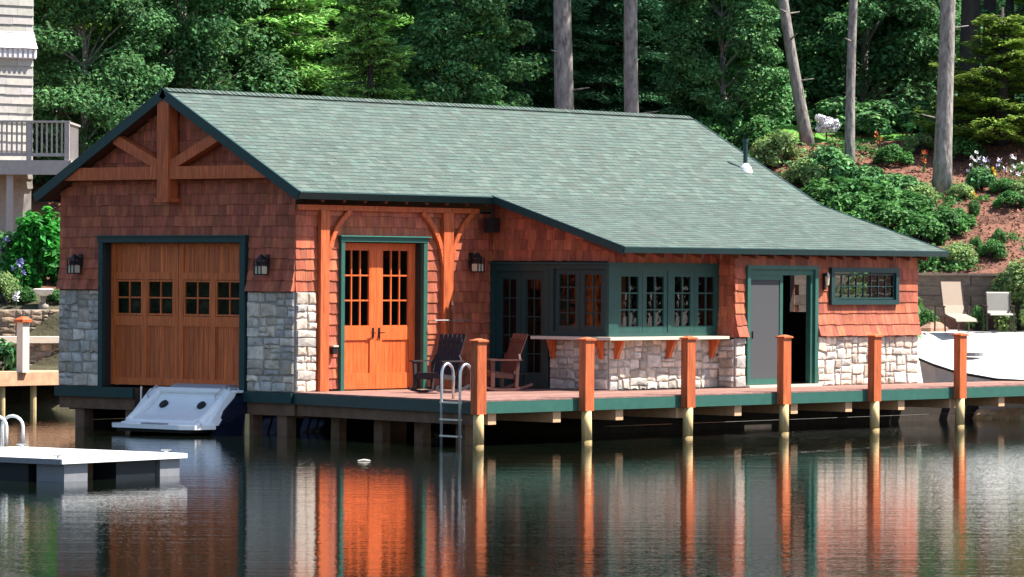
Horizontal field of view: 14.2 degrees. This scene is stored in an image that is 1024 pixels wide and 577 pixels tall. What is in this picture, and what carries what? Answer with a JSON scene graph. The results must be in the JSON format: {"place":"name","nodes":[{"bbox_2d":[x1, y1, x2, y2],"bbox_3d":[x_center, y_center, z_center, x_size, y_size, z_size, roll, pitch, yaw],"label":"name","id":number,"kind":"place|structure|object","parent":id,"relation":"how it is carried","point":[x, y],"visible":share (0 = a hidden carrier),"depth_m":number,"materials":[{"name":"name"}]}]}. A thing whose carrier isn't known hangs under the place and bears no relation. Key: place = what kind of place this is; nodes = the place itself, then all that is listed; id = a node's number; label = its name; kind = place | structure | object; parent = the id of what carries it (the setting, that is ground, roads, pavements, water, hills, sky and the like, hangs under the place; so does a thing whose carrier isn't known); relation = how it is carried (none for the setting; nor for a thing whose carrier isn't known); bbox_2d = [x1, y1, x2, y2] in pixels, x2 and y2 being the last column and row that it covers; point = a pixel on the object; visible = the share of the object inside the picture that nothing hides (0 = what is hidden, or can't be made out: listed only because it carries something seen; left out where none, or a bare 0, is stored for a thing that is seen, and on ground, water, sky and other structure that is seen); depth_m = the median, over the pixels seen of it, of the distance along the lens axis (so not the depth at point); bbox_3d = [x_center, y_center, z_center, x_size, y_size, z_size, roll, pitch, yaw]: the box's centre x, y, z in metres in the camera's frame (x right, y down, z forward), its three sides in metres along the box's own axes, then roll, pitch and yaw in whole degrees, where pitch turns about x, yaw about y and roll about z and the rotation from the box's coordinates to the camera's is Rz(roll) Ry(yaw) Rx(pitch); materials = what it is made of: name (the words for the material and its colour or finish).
{"place":"outdoors","nodes":[
{"label":"outdoors","id":0,"kind":"place"},
{"bbox_2d":[0,0,80,235],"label":"neighbour house","id":1,"kind":"structure","parent":0,"point":[20,167],"depth_m":104.47,"materials":[{"name":"grey wood"}]},
{"bbox_2d":[0,409,1023,576],"bbox_3d":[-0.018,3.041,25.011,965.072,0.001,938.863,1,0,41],"label":"water","id":2,"kind":"structure","parent":0,"point":[934,498],"depth_m":55.50,"materials":[{"name":"black liquid"}]},
{"bbox_2d":[0,370,58,410],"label":"side dock","id":3,"kind":"object","parent":2,"relation":"in","point":[32,379],"visible":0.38,"depth_m":92.63,"materials":[{"name":"brown wood"}]},
{"bbox_2d":[14,316,32,372],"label":"fence post","id":4,"kind":"object","parent":3,"relation":"on","point":[22,344],"visible":1,"depth_m":92.33,"materials":[{"name":"beige paint"}]},
{"bbox_2d":[0,443,186,481],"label":"swim float","id":5,"kind":"object","parent":2,"relation":"on","point":[21,462],"visible":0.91,"depth_m":62.07,"materials":[{"name":"grey plastic"}]},
{"bbox_2d":[0,414,24,446],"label":"float ladder","id":6,"kind":"object","parent":5,"relation":"attached to","point":[4,421],"visible":0.88,"depth_m":65.52,"materials":[{"name":"silver metal"}]},
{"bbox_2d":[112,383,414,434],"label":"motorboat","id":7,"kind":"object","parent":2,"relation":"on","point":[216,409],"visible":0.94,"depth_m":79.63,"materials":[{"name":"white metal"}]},
{"bbox_2d":[293,333,1023,447],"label":"dock","id":8,"kind":"object","parent":2,"relation":"in","point":[586,403],"visible":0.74,"depth_m":78.56,"materials":[{"name":"green paint"}]},
{"bbox_2d":[408,334,469,392],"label":"rocking chair","id":9,"kind":"object","parent":8,"relation":"on","point":[449,350],"visible":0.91,"depth_m":78.77,"materials":[{"name":"brown wood"}]},
{"bbox_2d":[439,362,470,446],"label":"swim ladder","id":10,"kind":"object","parent":8,"relation":"hanging from","point":[441,419],"visible":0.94,"depth_m":74.58,"materials":[{"name":"metal"}]},
{"bbox_2d":[486,333,532,390],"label":"rocking chair","id":11,"kind":"object","parent":8,"relation":"on","point":[510,362],"visible":0.8,"depth_m":80.17,"materials":[{"name":"brown wood"}]},
{"bbox_2d":[919,352,1023,413],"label":"runabout","id":12,"kind":"object","parent":2,"relation":"on","point":[938,370],"visible":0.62,"depth_m":91.08,"materials":[{"name":"white plastic"}]},
{"bbox_2d":[0,1,1023,408],"bbox_3d":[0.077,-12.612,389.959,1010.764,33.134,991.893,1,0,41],"label":"ground","id":13,"kind":"structure","parent":0,"point":[990,343],"depth_m":101.08,"materials":[{"name":"beige soil"}]},
{"bbox_2d":[0,230,13,276],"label":"shrub","id":14,"kind":"object","parent":13,"relation":"on","point":[3,235],"visible":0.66,"depth_m":99.32,"materials":[{"name":"green plant"}]},
{"bbox_2d":[0,338,16,386],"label":"shrub","id":15,"kind":"object","parent":13,"relation":"on","point":[8,354],"visible":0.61,"depth_m":93.90,"materials":[{"name":"green plant"}]},
{"bbox_2d":[0,270,20,303],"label":"shrub","id":16,"kind":"object","parent":13,"relation":"on","point":[9,286],"visible":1,"depth_m":97.91,"materials":[{"name":"green plant"}]},
{"bbox_2d":[4,246,41,289],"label":"shrub","id":17,"kind":"object","parent":13,"relation":"on","point":[33,273],"visible":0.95,"depth_m":98.75,"materials":[{"name":"green plant"}]},
{"bbox_2d":[17,286,38,302],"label":"shrub","id":18,"kind":"object","parent":13,"relation":"on","point":[28,294],"visible":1,"depth_m":97.84,"materials":[{"name":"green plant"}]},
{"bbox_2d":[0,309,58,335],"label":"stone wall","id":19,"kind":"structure","parent":13,"relation":"on","point":[8,325],"depth_m":96.82,"materials":[{"name":"beige stone"}]},
{"bbox_2d":[0,336,58,366],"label":"stone wall","id":20,"kind":"structure","parent":13,"relation":"on","point":[41,348],"depth_m":95.36,"materials":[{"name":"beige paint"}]},
{"bbox_2d":[5,206,59,287],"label":"shrub","id":21,"kind":"object","parent":13,"relation":"on","point":[39,236],"visible":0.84,"depth_m":98.97,"materials":[{"name":"green plant"}]},
{"bbox_2d":[33,288,53,308],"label":"bird bath","id":22,"kind":"object","parent":13,"relation":"on","point":[43,293],"visible":1,"depth_m":97.49,"materials":[{"name":"white stone"}]},
{"bbox_2d":[33,3,126,141],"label":"leafy tree","id":23,"kind":"object","parent":13,"relation":"on","point":[87,25],"visible":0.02,"depth_m":116.26,"materials":[{"name":"green plant"}]},
{"bbox_2d":[32,0,183,188],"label":"leafy tree","id":24,"kind":"object","parent":13,"relation":"on","point":[83,84],"visible":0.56,"depth_m":107.38,"materials":[{"name":"green plant"}]},
{"bbox_2d":[33,0,270,124],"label":"leafy tree","id":25,"kind":"object","parent":13,"relation":"on","point":[168,50],"visible":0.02,"depth_m":120.97,"materials":[{"name":"green plant"}]},
{"bbox_2d":[66,0,305,136],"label":"leafy tree","id":26,"kind":"object","parent":13,"relation":"on","point":[197,58],"visible":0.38,"depth_m":110.60,"materials":[{"name":"green plant"}]},
{"bbox_2d":[180,0,359,95],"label":"conifer tree","id":27,"kind":"object","parent":13,"relation":"on","point":[300,43],"visible":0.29,"depth_m":113.69,"materials":[{"name":"green plant"}]},
{"bbox_2d":[243,0,431,98],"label":"conifer tree","id":28,"kind":"object","parent":13,"relation":"on","point":[314,60],"visible":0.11,"depth_m":117.33,"materials":[{"name":"green plant"}]},
{"bbox_2d":[322,0,427,101],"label":"conifer tree","id":29,"kind":"object","parent":13,"relation":"on","point":[369,38],"visible":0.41,"depth_m":107.74,"materials":[{"name":"green plant"}]},
{"bbox_2d":[322,2,511,100],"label":"conifer tree","id":30,"kind":"object","parent":13,"relation":"on","point":[404,26],"visible":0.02,"depth_m":120.39,"materials":[{"name":"green plant"}]},
{"bbox_2d":[374,0,549,107],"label":"leafy tree","id":31,"kind":"object","parent":13,"relation":"on","point":[436,26],"visible":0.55,"depth_m":109.83,"materials":[{"name":"green plant"}]},
{"bbox_2d":[33,87,978,435],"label":"boathouse","id":32,"kind":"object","parent":13,"relation":"on","point":[277,251],"visible":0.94,"depth_m":82.15,"materials":[{"name":"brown wood"}]},
{"bbox_2d":[111,243,239,386],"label":"garage door","id":33,"kind":"structure","parent":32,"relation":"in","point":[181,347],"depth_m":80.98,"materials":[{"name":"brown wood"}]},
{"bbox_2d":[344,243,375,389],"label":"entry door","id":34,"kind":"structure","parent":32,"relation":"in","point":[360,340],"depth_m":80.31,"materials":[{"name":"brown wood"}]},
{"bbox_2d":[375,243,414,388],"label":"entry door","id":35,"kind":"structure","parent":32,"relation":"in","point":[395,344],"depth_m":81.04,"materials":[{"name":"brown wood"}]},
{"bbox_2d":[496,271,520,386],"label":"french door","id":36,"kind":"structure","parent":32,"relation":"in","point":[511,275],"depth_m":82.82,"materials":[{"name":"green paint"}]},
{"bbox_2d":[521,271,542,387],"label":"french door","id":37,"kind":"structure","parent":32,"relation":"in","point":[536,378],"depth_m":82.34,"materials":[{"name":"green paint"}]},
{"bbox_2d":[555,269,579,330],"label":"casement window","id":38,"kind":"structure","parent":32,"relation":"in","point":[558,272],"depth_m":81.68,"materials":[{"name":"green paint"}]},
{"bbox_2d":[580,269,602,331],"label":"casement window","id":39,"kind":"structure","parent":32,"relation":"in","point":[583,272],"depth_m":81.30,"materials":[{"name":"green paint"}]},
{"bbox_2d":[618,270,642,332],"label":"casement window","id":40,"kind":"structure","parent":32,"relation":"in","point":[626,273],"depth_m":81.46,"materials":[{"name":"green paint"}]},
{"bbox_2d":[642,270,667,332],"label":"casement window","id":41,"kind":"structure","parent":32,"relation":"in","point":[646,273],"depth_m":82.04,"materials":[{"name":"green paint"}]},
{"bbox_2d":[671,271,693,331],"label":"casement window","id":42,"kind":"structure","parent":32,"relation":"in","point":[690,328],"depth_m":82.72,"materials":[{"name":"green paint"}]},
{"bbox_2d":[694,271,717,331],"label":"casement window","id":43,"kind":"structure","parent":32,"relation":"in","point":[714,274],"depth_m":83.29,"materials":[{"name":"green paint"}]},
{"bbox_2d":[750,275,782,384],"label":"sliding screen door","id":44,"kind":"structure","parent":32,"relation":"in","point":[766,290],"depth_m":84.13,"materials":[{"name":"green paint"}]},
{"bbox_2d":[835,273,894,298],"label":"window","id":45,"kind":"structure","parent":32,"relation":"in","point":[893,275],"depth_m":86.73,"materials":[{"name":"green paint"}]},
{"bbox_2d":[423,0,610,110],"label":"conifer tree","id":46,"kind":"object","parent":13,"relation":"on","point":[523,10],"visible":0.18,"depth_m":114.51,"materials":[{"name":"green plant"}]},
{"bbox_2d":[551,0,589,109],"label":"pine tree","id":47,"kind":"object","parent":13,"relation":"on","point":[564,90],"visible":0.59,"depth_m":108.31,"materials":[{"name":"grey plant"}]},
{"bbox_2d":[474,0,704,116],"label":"conifer tree","id":48,"kind":"object","parent":13,"relation":"on","point":[592,54],"visible":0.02,"depth_m":125.15,"materials":[{"name":"green plant"}]},
{"bbox_2d":[504,0,675,113],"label":"conifer tree","id":49,"kind":"object","parent":13,"relation":"on","point":[601,61],"visible":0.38,"depth_m":116.35,"materials":[{"name":"green plant"}]},
{"bbox_2d":[624,0,658,113],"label":"pine tree","id":50,"kind":"object","parent":13,"relation":"on","point":[631,101],"visible":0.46,"depth_m":107.37,"materials":[{"name":"grey plant"}]},
{"bbox_2d":[583,1,763,116],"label":"conifer tree","id":51,"kind":"object","parent":13,"relation":"on","point":[707,44],"visible":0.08,"depth_m":118.92,"materials":[{"name":"green plant"}]},
{"bbox_2d":[698,115,733,144],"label":"shrub","id":52,"kind":"object","parent":13,"relation":"on","point":[716,126],"visible":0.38,"depth_m":110.33,"materials":[{"name":"green plant"}]},
{"bbox_2d":[696,94,756,137],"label":"shrub","id":53,"kind":"object","parent":13,"relation":"on","point":[741,116],"visible":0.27,"depth_m":111.63,"materials":[{"name":"green plant"}]},
{"bbox_2d":[650,0,806,141],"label":"leafy tree","id":54,"kind":"object","parent":13,"relation":"on","point":[694,67],"visible":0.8,"depth_m":111.27,"materials":[{"name":"green plant"}]},
{"bbox_2d":[734,116,779,148],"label":"shrub","id":55,"kind":"object","parent":13,"relation":"on","point":[756,130],"visible":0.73,"depth_m":109.87,"materials":[{"name":"green plant"}]},
{"bbox_2d":[748,128,810,167],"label":"shrub","id":56,"kind":"object","parent":13,"relation":"on","point":[768,150],"visible":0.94,"depth_m":108.03,"materials":[{"name":"green plant"}]},
{"bbox_2d":[698,0,874,104],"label":"leafy tree","id":57,"kind":"object","parent":13,"relation":"on","point":[822,10],"visible":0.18,"depth_m":117.30,"materials":[{"name":"green plant"}]},
{"bbox_2d":[778,0,814,145],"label":"pine tree","id":58,"kind":"object","parent":13,"relation":"on","point":[803,123],"visible":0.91,"depth_m":110.49,"materials":[{"name":"grey plant"}]},
{"bbox_2d":[775,156,832,189],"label":"shrub","id":59,"kind":"object","parent":13,"relation":"on","point":[792,173],"visible":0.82,"depth_m":106.48,"materials":[{"name":"green plant"}]},
{"bbox_2d":[792,143,855,184],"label":"shrub","id":60,"kind":"object","parent":13,"relation":"on","point":[837,161],"visible":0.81,"depth_m":106.84,"materials":[{"name":"green plant"}]},
{"bbox_2d":[815,114,839,138],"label":"flower","id":61,"kind":"object","parent":13,"relation":"on","point":[826,125],"visible":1,"depth_m":110.86,"materials":[{"name":"white plant"}]},
{"bbox_2d":[799,175,868,206],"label":"shrub","id":62,"kind":"object","parent":13,"relation":"on","point":[821,194],"visible":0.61,"depth_m":104.89,"materials":[{"name":"green plant"}]},
{"bbox_2d":[808,96,870,133],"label":"shrub","id":63,"kind":"object","parent":13,"relation":"on","point":[834,109],"visible":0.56,"depth_m":112.23,"materials":[{"name":"green plant"}]},
{"bbox_2d":[844,0,857,162],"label":"pine tree","id":64,"kind":"object","parent":13,"relation":"on","point":[849,146],"visible":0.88,"depth_m":107.72,"materials":[{"name":"grey plant"}]},
{"bbox_2d":[826,192,879,220],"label":"shrub","id":65,"kind":"object","parent":13,"relation":"on","point":[841,203],"visible":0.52,"depth_m":103.69,"materials":[{"name":"green plant"}]},
{"bbox_2d":[838,163,886,186],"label":"shrub","id":66,"kind":"object","parent":13,"relation":"on","point":[865,170],"visible":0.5,"depth_m":106.05,"materials":[{"name":"green plant"}]},
{"bbox_2d":[831,176,906,212],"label":"shrub","id":67,"kind":"object","parent":13,"relation":"on","point":[859,185],"visible":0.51,"depth_m":104.60,"materials":[{"name":"green plant"}]},
{"bbox_2d":[766,0,982,122],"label":"leafy tree","id":68,"kind":"object","parent":13,"relation":"on","point":[900,59],"visible":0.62,"depth_m":116.43,"materials":[{"name":"green plant"}]},
{"bbox_2d":[729,131,1023,272],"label":"mulch chips","id":69,"kind":"object","parent":13,"relation":"on","point":[918,165],"visible":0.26,"depth_m":108.22,"materials":[{"name":"brown wood"}]},
{"bbox_2d":[835,275,924,339],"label":"shrub","id":70,"kind":"object","parent":13,"relation":"on","point":[859,289],"visible":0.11,"depth_m":95.19,"materials":[{"name":"green plant"}]},
{"bbox_2d":[740,130,1023,272],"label":"ground cover","id":71,"kind":"object","parent":13,"relation":"on","point":[952,265],"visible":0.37,"depth_m":105.65,"materials":[{"name":"green plant"}]},
{"bbox_2d":[857,200,914,230],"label":"shrub","id":72,"kind":"object","parent":13,"relation":"on","point":[885,213],"visible":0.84,"depth_m":102.94,"materials":[{"name":"green plant"}]},
{"bbox_2d":[855,99,917,135],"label":"shrub","id":73,"kind":"object","parent":13,"relation":"on","point":[873,117],"visible":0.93,"depth_m":111.21,"materials":[{"name":"green plant"}]},
{"bbox_2d":[870,143,913,164],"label":"shrub","id":74,"kind":"object","parent":13,"relation":"on","point":[890,154],"visible":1,"depth_m":108.70,"materials":[{"name":"green plant"}]},
{"bbox_2d":[874,172,927,197],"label":"shrub","id":75,"kind":"object","parent":13,"relation":"on","point":[899,180],"visible":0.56,"depth_m":105.56,"materials":[{"name":"green plant"}]},
{"bbox_2d":[875,190,935,222],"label":"shrub","id":76,"kind":"object","parent":13,"relation":"on","point":[912,201],"visible":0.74,"depth_m":103.86,"materials":[{"name":"green plant"}]},
{"bbox_2d":[794,273,1023,318],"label":"retaining wall","id":77,"kind":"structure","parent":13,"relation":"on","point":[975,286],"depth_m":99.99,"materials":[{"name":"grey stone"}]},
{"bbox_2d":[887,100,935,131],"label":"shrub","id":78,"kind":"object","parent":13,"relation":"on","point":[905,111],"visible":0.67,"depth_m":111.95,"materials":[{"name":"green plant"}]},
{"bbox_2d":[895,179,938,200],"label":"shrub","id":79,"kind":"object","parent":13,"relation":"on","point":[927,189],"visible":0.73,"depth_m":105.38,"materials":[{"name":"green plant"}]},
{"bbox_2d":[901,132,934,153],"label":"shrub","id":80,"kind":"object","parent":13,"relation":"on","point":[918,142],"visible":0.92,"depth_m":109.69,"materials":[{"name":"green plant"}]},
{"bbox_2d":[893,213,949,243],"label":"shrub","id":81,"kind":"object","parent":13,"relation":"on","point":[932,230],"visible":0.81,"depth_m":102.50,"materials":[{"name":"green plant"}]},
{"bbox_2d":[919,309,939,325],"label":"shrub","id":82,"kind":"object","parent":13,"relation":"on","point":[925,317],"visible":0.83,"depth_m":99.15,"materials":[{"name":"green plant"}]},
{"bbox_2d":[842,0,1023,123],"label":"conifer tree","id":83,"kind":"object","parent":13,"relation":"on","point":[998,7],"visible":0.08,"depth_m":120.57,"materials":[{"name":"green plant"}]},
{"bbox_2d":[920,321,948,331],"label":"boulder","id":84,"kind":"object","parent":13,"relation":"on","point":[928,326],"visible":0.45,"depth_m":98.89,"materials":[{"name":"beige stone"}]},
{"bbox_2d":[916,204,971,234],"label":"shrub","id":85,"kind":"object","parent":13,"relation":"on","point":[950,217],"visible":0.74,"depth_m":103.29,"materials":[{"name":"green plant"}]},
{"bbox_2d":[921,0,968,194],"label":"pine tree","id":86,"kind":"object","parent":13,"relation":"on","point":[942,180],"visible":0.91,"depth_m":106.44,"materials":[{"name":"grey plant"}]},
{"bbox_2d":[933,282,977,331],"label":"lounge chair","id":87,"kind":"object","parent":13,"relation":"on","point":[953,306],"visible":1,"depth_m":98.19,"materials":[{"name":"beige fabric"}]},
{"bbox_2d":[940,240,978,263],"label":"shrub","id":88,"kind":"object","parent":13,"relation":"on","point":[961,250],"visible":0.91,"depth_m":100.88,"materials":[{"name":"green plant"}]},
{"bbox_2d":[947,182,976,197],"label":"shrub","id":89,"kind":"object","parent":13,"relation":"on","point":[961,189],"visible":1,"depth_m":106.02,"materials":[{"name":"green plant"}]},
{"bbox_2d":[954,207,977,226],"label":"shrub","id":90,"kind":"object","parent":13,"relation":"on","point":[969,217],"visible":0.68,"depth_m":104.09,"materials":[{"name":"green plant"}]},
{"bbox_2d":[911,7,1023,146],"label":"cedar tree","id":91,"kind":"object","parent":13,"relation":"on","point":[1004,124],"visible":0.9,"depth_m":110.02,"materials":[{"name":"green plant"}]},
{"bbox_2d":[956,0,980,131],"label":"pine tree","id":92,"kind":"object","parent":13,"relation":"on","point":[970,10],"visible":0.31,"depth_m":113.27,"materials":[{"name":"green plant"}]},
{"bbox_2d":[952,136,985,161],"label":"shrub","id":93,"kind":"object","parent":13,"relation":"on","point":[959,147],"visible":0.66,"depth_m":109.26,"materials":[{"name":"green plant"}]},
{"bbox_2d":[966,198,980,215],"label":"shrub","id":94,"kind":"object","parent":13,"relation":"on","point":[975,208],"visible":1,"depth_m":104.82,"materials":[{"name":"green plant"}]},
{"bbox_2d":[965,305,989,330],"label":"shrub","id":95,"kind":"object","parent":13,"relation":"on","point":[977,313],"visible":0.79,"depth_m":99.30,"materials":[{"name":"green plant"}]},
{"bbox_2d":[964,166,997,189],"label":"shrub","id":96,"kind":"object","parent":13,"relation":"on","point":[977,177],"visible":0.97,"depth_m":106.73,"materials":[{"name":"green plant"}]},
{"bbox_2d":[981,0,995,125],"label":"pine tree","id":97,"kind":"object","parent":13,"relation":"on","point":[990,5],"visible":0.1,"depth_m":114.35,"materials":[{"name":"green plant"}]},
{"bbox_2d":[976,238,1009,257],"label":"shrub","id":98,"kind":"object","parent":13,"relation":"on","point":[990,248],"visible":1,"depth_m":101.20,"materials":[{"name":"green plant"}]},
{"bbox_2d":[982,292,1014,331],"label":"patio chair","id":99,"kind":"object","parent":13,"relation":"on","point":[998,303],"visible":1,"depth_m":98.63,"materials":[{"name":"grey fabric"}]},
{"bbox_2d":[978,3,1023,118],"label":"leafy tree","id":100,"kind":"object","parent":13,"relation":"on","point":[1009,13],"visible":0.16,"depth_m":113.93,"materials":[{"name":"green plant"}]},
{"bbox_2d":[988,177,1017,193],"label":"shrub","id":101,"kind":"object","parent":13,"relation":"on","point":[1002,185],"visible":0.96,"depth_m":106.21,"materials":[{"name":"green plant"}]},
{"bbox_2d":[984,257,1023,331],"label":"shrub","id":102,"kind":"object","parent":13,"relation":"on","point":[1012,281],"visible":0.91,"depth_m":99.21,"materials":[{"name":"green plant"}]},
{"bbox_2d":[992,190,1023,207],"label":"shrub","id":103,"kind":"object","parent":13,"relation":"on","point":[1010,197],"visible":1,"depth_m":105.08,"materials":[{"name":"green plant"}]},
{"bbox_2d":[1005,0,1014,114],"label":"pine tree","id":104,"kind":"object","parent":13,"relation":"on","point":[1010,3],"visible":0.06,"depth_m":115.40,"materials":[{"name":"green plant"}]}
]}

